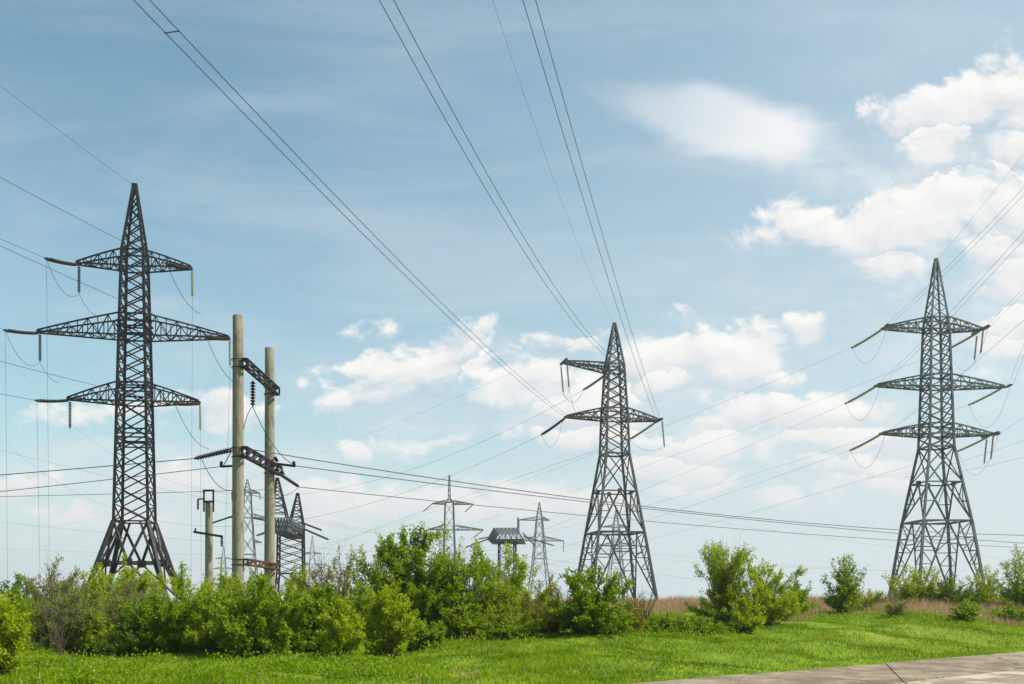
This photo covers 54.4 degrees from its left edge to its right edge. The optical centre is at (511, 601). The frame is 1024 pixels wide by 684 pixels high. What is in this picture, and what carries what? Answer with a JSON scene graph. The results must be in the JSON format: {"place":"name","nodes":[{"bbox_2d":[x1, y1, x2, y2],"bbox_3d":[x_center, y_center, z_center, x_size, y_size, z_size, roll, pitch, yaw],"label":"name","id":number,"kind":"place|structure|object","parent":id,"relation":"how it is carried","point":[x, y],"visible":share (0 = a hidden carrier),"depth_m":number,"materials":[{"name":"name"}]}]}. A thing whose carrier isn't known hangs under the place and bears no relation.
{"place":"outdoors","nodes":[
{"label":"outdoors","id":0,"kind":"place"},
{"bbox_2d":[0,548,349,554],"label":"power line","id":1,"kind":"object","parent":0,"point":[213,554],"visible":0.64,"depth_m":345.21,"materials":[{"name":"metal"}]},
{"bbox_2d":[0,450,556,565],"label":"power line","id":2,"kind":"object","parent":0,"point":[247,507],"visible":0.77,"depth_m":270.43,"materials":[{"name":"metal"}]},
{"bbox_2d":[0,0,1023,601],"label":"sky","id":3,"kind":"structure","parent":0,"point":[772,183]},
{"bbox_2d":[0,603,1023,683],"bbox_3d":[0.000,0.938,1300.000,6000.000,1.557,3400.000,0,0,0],"label":"ground","id":4,"kind":"structure","parent":0,"point":[722,658],"depth_m":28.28,"materials":[{"name":"green plant"}]},
{"bbox_2d":[0,590,30,675],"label":"shrub","id":5,"kind":"object","parent":4,"relation":"on","point":[12,636],"visible":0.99,"depth_m":19.85,"materials":[{"name":"green plant"}]},
{"bbox_2d":[0,573,36,605],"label":"shrub","id":6,"kind":"object","parent":4,"relation":"on","point":[18,582],"visible":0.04,"depth_m":35.31,"materials":[{"name":"green plant"}]},
{"bbox_2d":[2,584,39,650],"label":"shrub","id":7,"kind":"object","parent":4,"relation":"on","point":[23,604],"visible":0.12,"depth_m":26.86,"materials":[{"name":"green plant"}]},
{"bbox_2d":[39,551,64,645],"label":"bare shrub","id":8,"kind":"object","parent":4,"relation":"on","point":[50,585],"visible":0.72,"depth_m":28.32,"materials":[{"name":"brown plant"}]},
{"bbox_2d":[8,554,96,636],"bbox_3d":[-14.242,-0.157,31.076,2.707,2.721,2.436,0,0,0],"label":"shrub","id":9,"kind":"object","parent":4,"relation":"on","point":[66,586],"visible":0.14,"depth_m":30.77,"materials":[{"name":"green plant"}]},
{"bbox_2d":[31,597,78,655],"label":"bare shrub","id":10,"kind":"object","parent":4,"relation":"on","point":[59,648],"visible":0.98,"depth_m":25.88,"materials":[{"name":"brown plant"}]},
{"bbox_2d":[23,574,109,653],"bbox_3d":[-12.785,0.374,28.340,2.658,2.328,1.762,0,0,0],"label":"shrub","id":11,"kind":"object","parent":4,"relation":"on","point":[73,633],"visible":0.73,"depth_m":28.07,"materials":[{"name":"green plant"}]},
{"bbox_2d":[68,607,125,654],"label":"shrub","id":12,"kind":"object","parent":4,"relation":"on","point":[94,619],"visible":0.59,"depth_m":28.10,"materials":[{"name":"green plant"}]},
{"bbox_2d":[68,563,132,622],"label":"shrub","id":13,"kind":"object","parent":4,"relation":"on","point":[97,584],"visible":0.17,"depth_m":32.62,"materials":[{"name":"green plant"}]},
{"bbox_2d":[3,183,231,602],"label":"pylon","id":14,"kind":"object","parent":4,"relation":"on","point":[163,561],"visible":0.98,"depth_m":94.33,"materials":[{"name":"metal"}]},
{"bbox_2d":[5,341,7,579],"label":"drop wire","id":15,"kind":"object","parent":14,"relation":"attached to","point":[6,453],"visible":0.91,"depth_m":97.82,"materials":[{"name":"metal"}]},
{"bbox_2d":[46,259,48,497],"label":"drop wire","id":16,"kind":"object","parent":14,"relation":"hanging from","point":[47,375],"visible":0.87,"depth_m":95.71,"materials":[{"name":"metal"}]},
{"bbox_2d":[1,86,130,183],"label":"power line","id":17,"kind":"object","parent":14,"relation":"attached to","point":[64,134],"visible":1,"depth_m":84.34,"materials":[{"name":"metal"}]},
{"bbox_2d":[0,177,165,262],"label":"power line","id":18,"kind":"object","parent":14,"relation":"attached to","point":[76,217],"visible":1,"depth_m":78.36,"materials":[{"name":"metal"}]},
{"bbox_2d":[0,361,174,403],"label":"power line","id":19,"kind":"object","parent":14,"relation":"attached to","point":[80,381],"visible":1,"depth_m":77.87,"materials":[{"name":"metal"}]},
{"bbox_2d":[1,246,204,335],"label":"power line","id":20,"kind":"object","parent":14,"relation":"attached to","point":[96,289],"visible":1,"depth_m":75.58,"materials":[{"name":"metal"}]},
{"bbox_2d":[191,297,192,532],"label":"drop wire","id":21,"kind":"object","parent":14,"relation":"hanging from","point":[191,487],"visible":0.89,"depth_m":104.10,"materials":[{"name":"metal"}]},
{"bbox_2d":[133,0,564,414],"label":"power line","id":22,"kind":"object","parent":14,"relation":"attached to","point":[304,163],"visible":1,"depth_m":51.75,"materials":[{"name":"metal"}]},
{"bbox_2d":[379,0,622,363],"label":"power line","id":23,"kind":"object","parent":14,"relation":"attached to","point":[478,158],"visible":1,"depth_m":57.65,"materials":[{"name":"metal"}]},
{"bbox_2d":[91,611,161,657],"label":"shrub","id":24,"kind":"object","parent":4,"relation":"on","point":[118,643],"visible":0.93,"depth_m":27.17,"materials":[{"name":"green plant"}]},
{"bbox_2d":[96,552,156,607],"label":"shrub","id":25,"kind":"object","parent":4,"relation":"on","point":[142,584],"visible":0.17,"depth_m":35.47,"materials":[{"name":"green plant"}]},
{"bbox_2d":[91,570,180,634],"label":"shrub","id":26,"kind":"object","parent":4,"relation":"on","point":[115,612],"visible":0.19,"depth_m":29.51,"materials":[{"name":"green plant"}]},
{"bbox_2d":[118,586,200,655],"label":"shrub","id":27,"kind":"object","parent":4,"relation":"on","point":[165,620],"visible":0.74,"depth_m":27.42,"materials":[{"name":"green plant"}]},
{"bbox_2d":[145,561,224,621],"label":"shrub","id":28,"kind":"object","parent":4,"relation":"on","point":[178,585],"visible":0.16,"depth_m":33.84,"materials":[{"name":"green plant"}]},
{"bbox_2d":[168,583,234,651],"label":"shrub","id":29,"kind":"object","parent":4,"relation":"on","point":[198,638],"visible":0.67,"depth_m":27.15,"materials":[{"name":"green plant"}]},
{"bbox_2d":[193,489,230,587],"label":"utility pole","id":30,"kind":"object","parent":4,"relation":"on","point":[208,508],"visible":0.87,"depth_m":69.75,"materials":[{"name":"concrete"}]},
{"bbox_2d":[195,559,249,617],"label":"shrub","id":31,"kind":"object","parent":4,"relation":"on","point":[228,581],"visible":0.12,"depth_m":36.97,"materials":[{"name":"green plant"}]},
{"bbox_2d":[213,546,231,586],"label":"pylon","id":32,"kind":"object","parent":4,"relation":"on","point":[225,568],"visible":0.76,"depth_m":639.03,"materials":[{"name":"grey metal"}]},
{"bbox_2d":[194,314,299,601],"bbox_3d":[-13.278,-6.496,52.097,2.630,14.595,9.114,0,0,9],"label":"power portal","id":33,"kind":"object","parent":4,"relation":"on","point":[238,447],"visible":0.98,"depth_m":48.15,"materials":[{"name":"concrete"}]},
{"bbox_2d":[1,458,193,474],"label":"power line","id":34,"kind":"object","parent":33,"relation":"attached to","point":[98,466],"visible":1,"depth_m":48.59,"materials":[{"name":"metal"}]},
{"bbox_2d":[0,466,219,491],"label":"power line","id":35,"kind":"object","parent":33,"relation":"attached to","point":[109,479],"visible":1,"depth_m":48.99,"materials":[{"name":"metal"}]},
{"bbox_2d":[0,490,247,496],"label":"power line","id":36,"kind":"object","parent":33,"relation":"attached to","point":[120,493],"visible":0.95,"depth_m":55.20,"materials":[{"name":"metal"}]},
{"bbox_2d":[297,466,1018,542],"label":"power line","id":37,"kind":"object","parent":33,"relation":"attached to","point":[634,507],"visible":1,"depth_m":64.12,"materials":[{"name":"metal"}]},
{"bbox_2d":[300,487,1023,547],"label":"power line","id":38,"kind":"object","parent":33,"relation":"attached to","point":[639,520],"visible":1,"depth_m":67.10,"materials":[{"name":"metal"}]},
{"bbox_2d":[230,479,263,586],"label":"pylon","id":39,"kind":"object","parent":4,"relation":"on","point":[251,491],"visible":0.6,"depth_m":329.56,"materials":[{"name":"grey metal"}]},
{"bbox_2d":[219,567,284,607],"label":"shrub","id":40,"kind":"object","parent":4,"relation":"on","point":[237,582],"visible":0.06,"depth_m":36.34,"materials":[{"name":"green plant"}]},
{"bbox_2d":[206,573,324,656],"bbox_3d":[-6.423,0.356,26.234,3.038,2.251,2.656,0,0,0],"label":"shrub","id":41,"kind":"object","parent":4,"relation":"on","point":[260,621],"visible":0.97,"depth_m":25.87,"materials":[{"name":"green plant"}]},
{"bbox_2d":[256,562,318,630],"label":"shrub","id":42,"kind":"object","parent":4,"relation":"on","point":[292,576],"visible":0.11,"depth_m":33.37,"materials":[{"name":"green plant"}]},
{"bbox_2d":[253,477,328,594],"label":"pylon","id":43,"kind":"object","parent":4,"relation":"on","point":[289,524],"visible":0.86,"depth_m":158.17,"materials":[{"name":"metal"}]},
{"bbox_2d":[303,536,322,588],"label":"pylon","id":44,"kind":"object","parent":4,"relation":"on","point":[314,552],"visible":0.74,"depth_m":518.90,"materials":[{"name":"grey metal"}]},
{"bbox_2d":[282,581,365,652],"bbox_3d":[-5.314,0.447,27.430,2.225,2.041,1.647,0,0,-29],"label":"shrub","id":45,"kind":"object","parent":4,"relation":"on","point":[328,598],"visible":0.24,"depth_m":27.23,"materials":[{"name":"green plant"}]},
{"bbox_2d":[307,535,348,589],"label":"bare shrub","id":46,"kind":"object","parent":4,"relation":"on","point":[324,568],"visible":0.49,"depth_m":32.02,"materials":[{"name":"brown plant"}]},
{"bbox_2d":[294,544,378,610],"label":"shrub","id":47,"kind":"object","parent":4,"relation":"on","point":[330,576],"visible":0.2,"depth_m":32.11,"materials":[{"name":"green plant"}]},
{"bbox_2d":[311,598,367,655],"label":"shrub","id":48,"kind":"object","parent":4,"relation":"on","point":[344,630],"visible":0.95,"depth_m":25.45,"materials":[{"name":"green plant"}]},
{"bbox_2d":[339,579,382,638],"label":"shrub","id":49,"kind":"object","parent":4,"relation":"on","point":[359,595],"visible":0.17,"depth_m":31.18,"materials":[{"name":"green plant"}]},
{"bbox_2d":[337,529,422,623],"bbox_3d":[-4.173,-0.567,32.980,2.693,3.594,2.550,0,0,-38],"label":"tree","id":50,"kind":"object","parent":4,"relation":"on","point":[379,565],"visible":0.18,"depth_m":32.80,"materials":[{"name":"green plant"}]},
{"bbox_2d":[358,577,425,656],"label":"shrub","id":51,"kind":"object","parent":4,"relation":"on","point":[393,635],"visible":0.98,"depth_m":26.30,"materials":[{"name":"green plant"}]},
{"bbox_2d":[402,613,447,651],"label":"shrub","id":52,"kind":"object","parent":4,"relation":"on","point":[433,634],"visible":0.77,"depth_m":29.38,"materials":[{"name":"green plant"}]},
{"bbox_2d":[365,521,489,635],"bbox_3d":[-3.200,-0.701,33.924,4.260,4.061,3.447,0,0,-26],"label":"tree","id":53,"kind":"object","parent":4,"relation":"on","point":[426,603],"visible":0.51,"depth_m":33.18,"materials":[{"name":"green plant"}]},
{"bbox_2d":[426,521,476,599],"bbox_3d":[-2.182,-0.787,34.165,2.020,3.991,1.734,0,0,0],"label":"tree","id":54,"kind":"object","parent":4,"relation":"on","point":[449,579],"visible":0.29,"depth_m":34.15,"materials":[{"name":"green plant"}]},
{"bbox_2d":[423,475,483,567],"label":"pylon","id":55,"kind":"object","parent":4,"relation":"on","point":[453,517],"visible":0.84,"depth_m":329.68,"materials":[{"name":"grey metal"}]},
{"bbox_2d":[432,588,501,639],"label":"shrub","id":56,"kind":"object","parent":4,"relation":"on","point":[461,623],"visible":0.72,"depth_m":33.06,"materials":[{"name":"green plant"}]},
{"bbox_2d":[445,536,530,620],"bbox_3d":[-1.110,-0.560,34.542,3.568,3.450,2.830,0,0,0],"label":"shrub","id":57,"kind":"object","parent":4,"relation":"on","point":[482,570],"visible":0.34,"depth_m":34.21,"materials":[{"name":"green plant"}]},
{"bbox_2d":[1,610,1014,683],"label":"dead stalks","id":58,"kind":"object","parent":4,"relation":"on","point":[524,670],"visible":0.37,"depth_m":22.87,"materials":[{"name":"brown plant"}]},
{"bbox_2d":[465,518,553,587],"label":"pylon","id":59,"kind":"object","parent":4,"relation":"on","point":[492,537],"visible":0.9,"depth_m":232.92,"materials":[{"name":"metal"}]},
{"bbox_2d":[470,594,553,639],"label":"shrub","id":60,"kind":"object","parent":4,"relation":"on","point":[505,626],"visible":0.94,"depth_m":32.69,"materials":[{"name":"green plant"}]},
{"bbox_2d":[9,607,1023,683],"bbox_3d":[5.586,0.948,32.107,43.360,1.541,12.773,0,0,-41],"label":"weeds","id":61,"kind":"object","parent":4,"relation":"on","point":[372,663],"visible":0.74,"depth_m":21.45,"materials":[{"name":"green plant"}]},
{"bbox_2d":[476,541,557,620],"bbox_3d":[0.037,-0.493,36.082,2.958,3.404,2.605,0,0,-23],"label":"shrub","id":62,"kind":"object","parent":4,"relation":"on","point":[521,565],"visible":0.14,"depth_m":35.67,"materials":[{"name":"green plant"}]},
{"bbox_2d":[516,502,563,599],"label":"pylon","id":63,"kind":"object","parent":4,"relation":"on","point":[542,519],"visible":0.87,"depth_m":389.32,"materials":[{"name":"grey metal"}]},
{"bbox_2d":[514,570,577,632],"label":"shrub","id":64,"kind":"object","parent":4,"relation":"on","point":[554,626],"visible":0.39,"depth_m":34.06,"materials":[{"name":"green plant"}]},
{"bbox_2d":[539,565,639,633],"bbox_3d":[2.541,-0.064,32.867,3.385,2.316,2.840,0,0,0],"label":"shrub","id":65,"kind":"object","parent":4,"relation":"on","point":[593,611],"visible":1,"depth_m":32.28,"materials":[{"name":"green plant"}]},
{"bbox_2d":[540,322,664,599],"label":"pylon","id":66,"kind":"object","parent":4,"relation":"on","point":[606,416],"visible":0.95,"depth_m":144.24,"materials":[{"name":"metal"}]},
{"bbox_2d":[4,440,529,526],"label":"power line","id":67,"kind":"object","parent":66,"relation":"attached to","point":[306,518],"visible":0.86,"depth_m":184.17,"materials":[{"name":"metal"}]},
{"bbox_2d":[7,355,582,495],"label":"power line","id":68,"kind":"object","parent":66,"relation":"attached to","point":[370,481],"visible":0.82,"depth_m":175.44,"materials":[{"name":"metal"}]},
{"bbox_2d":[214,443,617,591],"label":"power line","id":69,"kind":"object","parent":66,"relation":"attached to","point":[452,500],"visible":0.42,"depth_m":175.75,"materials":[{"name":"metal"}]},
{"bbox_2d":[493,2,612,321],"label":"power line","id":70,"kind":"object","parent":66,"relation":"attached to","point":[547,162],"visible":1,"depth_m":90.70,"materials":[{"name":"metal"}]},
{"bbox_2d":[523,0,659,417],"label":"power line","id":71,"kind":"object","parent":66,"relation":"attached to","point":[584,173],"visible":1,"depth_m":65.20,"materials":[{"name":"metal"}]},
{"bbox_2d":[600,509,633,599],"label":"pylon","id":72,"kind":"object","parent":4,"relation":"on","point":[613,537],"visible":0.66,"depth_m":419.25,"materials":[{"name":"grey metal"}]},
{"bbox_2d":[611,593,648,631],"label":"shrub","id":73,"kind":"object","parent":4,"relation":"on","point":[635,613],"visible":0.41,"depth_m":33.89,"materials":[{"name":"green plant"}]},
{"bbox_2d":[630,585,657,629],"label":"bare shrub","id":74,"kind":"object","parent":4,"relation":"on","point":[645,611],"visible":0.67,"depth_m":35.52,"materials":[{"name":"brown plant"}]},
{"bbox_2d":[639,610,692,633],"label":"shrub","id":75,"kind":"object","parent":4,"relation":"on","point":[663,622],"visible":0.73,"depth_m":34.84,"materials":[{"name":"green plant"}]},
{"bbox_2d":[669,614,727,634],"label":"shrub","id":76,"kind":"object","parent":4,"relation":"on","point":[696,624],"visible":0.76,"depth_m":34.58,"materials":[{"name":"green plant"}]},
{"bbox_2d":[683,531,762,624],"bbox_3d":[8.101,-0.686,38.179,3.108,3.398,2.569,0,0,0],"label":"shrub","id":77,"kind":"object","parent":4,"relation":"on","point":[724,573],"visible":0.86,"depth_m":37.82,"materials":[{"name":"green plant"}]},
{"bbox_2d":[720,595,768,632],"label":"shrub","id":78,"kind":"object","parent":4,"relation":"on","point":[748,620],"visible":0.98,"depth_m":35.17,"materials":[{"name":"green plant"}]},
{"bbox_2d":[723,550,808,626],"bbox_3d":[9.720,-0.504,37.671,2.916,2.952,2.840,0,0,42],"label":"shrub","id":79,"kind":"object","parent":4,"relation":"on","point":[762,593],"visible":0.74,"depth_m":37.58,"materials":[{"name":"green plant"}]},
{"bbox_2d":[783,580,818,614],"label":"shrub","id":80,"kind":"object","parent":4,"relation":"on","point":[803,597],"visible":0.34,"depth_m":42.67,"materials":[{"name":"green plant"}]},
{"bbox_2d":[819,553,867,613],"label":"shrub","id":81,"kind":"object","parent":4,"relation":"on","point":[844,598],"visible":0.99,"depth_m":45.53,"materials":[{"name":"green plant"}]},
{"bbox_2d":[856,589,887,609],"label":"shrub","id":82,"kind":"object","parent":4,"relation":"on","point":[869,594],"visible":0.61,"depth_m":48.29,"materials":[{"name":"green plant"}]},
{"bbox_2d":[883,598,914,616],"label":"shrub","id":83,"kind":"object","parent":4,"relation":"on","point":[894,609],"visible":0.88,"depth_m":40.98,"materials":[{"name":"green plant"}]},
{"bbox_2d":[881,563,938,604],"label":"shrub","id":84,"kind":"object","parent":4,"relation":"on","point":[906,592],"visible":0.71,"depth_m":47.88,"materials":[{"name":"green plant"}]},
{"bbox_2d":[844,258,1012,598],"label":"pylon","id":85,"kind":"object","parent":4,"relation":"on","point":[894,327],"visible":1,"depth_m":123.44,"materials":[{"name":"metal"}]},
{"bbox_2d":[179,350,845,572],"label":"power line","id":86,"kind":"object","parent":85,"relation":"attached to","point":[584,457],"visible":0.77,"depth_m":161.21,"materials":[{"name":"metal"}]},
{"bbox_2d":[244,354,934,576],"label":"power line","id":87,"kind":"object","parent":85,"relation":"attached to","point":[690,449],"visible":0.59,"depth_m":154.56,"materials":[{"name":"metal"}]},
{"bbox_2d":[319,425,906,578],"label":"power line","id":88,"kind":"object","parent":85,"relation":"attached to","point":[692,492],"visible":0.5,"depth_m":158.73,"materials":[{"name":"metal"}]},
{"bbox_2d":[468,404,843,557],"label":"power line","id":89,"kind":"object","parent":85,"relation":"attached to","point":[683,473],"visible":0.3,"depth_m":144.48,"materials":[{"name":"metal"}]},
{"bbox_2d":[484,459,930,578],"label":"power line","id":90,"kind":"object","parent":85,"relation":"attached to","point":[750,512],"visible":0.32,"depth_m":149.75,"materials":[{"name":"metal"}]},
{"bbox_2d":[879,231,1023,382],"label":"power line","id":91,"kind":"object","parent":85,"relation":"attached to","point":[966,294],"visible":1,"depth_m":81.69,"materials":[{"name":"metal"}]},
{"bbox_2d":[885,195,1021,324],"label":"power line","id":92,"kind":"object","parent":85,"relation":"attached to","point":[958,255],"visible":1,"depth_m":89.71,"materials":[{"name":"metal"}]},
{"bbox_2d":[910,563,959,602],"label":"shrub","id":93,"kind":"object","parent":4,"relation":"on","point":[932,585],"visible":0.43,"depth_m":48.17,"materials":[{"name":"green plant"}]},
{"bbox_2d":[921,575,978,607],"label":"shrub","id":94,"kind":"object","parent":4,"relation":"on","point":[950,593],"visible":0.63,"depth_m":47.38,"materials":[{"name":"green plant"}]},
{"bbox_2d":[887,652,1021,681],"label":"joint grass","id":95,"kind":"structure","parent":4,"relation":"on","point":[949,676],"depth_m":22.75,"materials":[{"name":"green plant"}]},
{"bbox_2d":[948,598,985,620],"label":"shrub","id":96,"kind":"object","parent":4,"relation":"on","point":[967,610],"visible":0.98,"depth_m":39.66,"materials":[{"name":"green plant"}]},
{"bbox_2d":[961,586,994,607],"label":"shrub","id":97,"kind":"object","parent":4,"relation":"on","point":[974,598],"visible":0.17,"depth_m":49.97,"materials":[{"name":"green plant"}]},
{"bbox_2d":[963,564,1007,601],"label":"shrub","id":98,"kind":"object","parent":4,"relation":"on","point":[988,585],"visible":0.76,"depth_m":50.33,"materials":[{"name":"green plant"}]},
{"bbox_2d":[979,585,1009,604],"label":"shrub","id":99,"kind":"object","parent":4,"relation":"on","point":[994,598],"visible":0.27,"depth_m":50.08,"materials":[{"name":"green plant"}]},
{"bbox_2d":[988,544,1023,607],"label":"shrub","id":100,"kind":"object","parent":4,"relation":"on","point":[1008,594],"visible":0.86,"depth_m":47.08,"materials":[{"name":"green plant"}]},
{"bbox_2d":[988,601,1023,622],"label":"shrub","id":101,"kind":"object","parent":4,"relation":"on","point":[1009,612],"visible":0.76,"depth_m":41.82,"materials":[{"name":"green plant"}]},
{"bbox_2d":[310,518,748,585],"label":"power line","id":102,"kind":"object","parent":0,"point":[510,553],"visible":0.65,"depth_m":307.26,"materials":[{"name":"metal"}]},
{"bbox_2d":[252,449,1023,535],"bbox_3d":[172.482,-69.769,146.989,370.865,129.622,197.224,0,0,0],"label":"power line","id":103,"kind":"object","parent":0,"point":[607,501],"visible":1,"depth_m":57.84,"materials":[{"name":"metal"}]},
{"bbox_2d":[560,591,1023,626],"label":"dry grass","id":104,"kind":"structure","parent":0,"point":[663,605],"depth_m":46.58,"materials":[{"name":"brown plant"}]},
{"bbox_2d":[628,652,1023,683],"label":"road","id":105,"kind":"structure","parent":0,"point":[976,669],"depth_m":21.33,"materials":[{"name":"concrete"}]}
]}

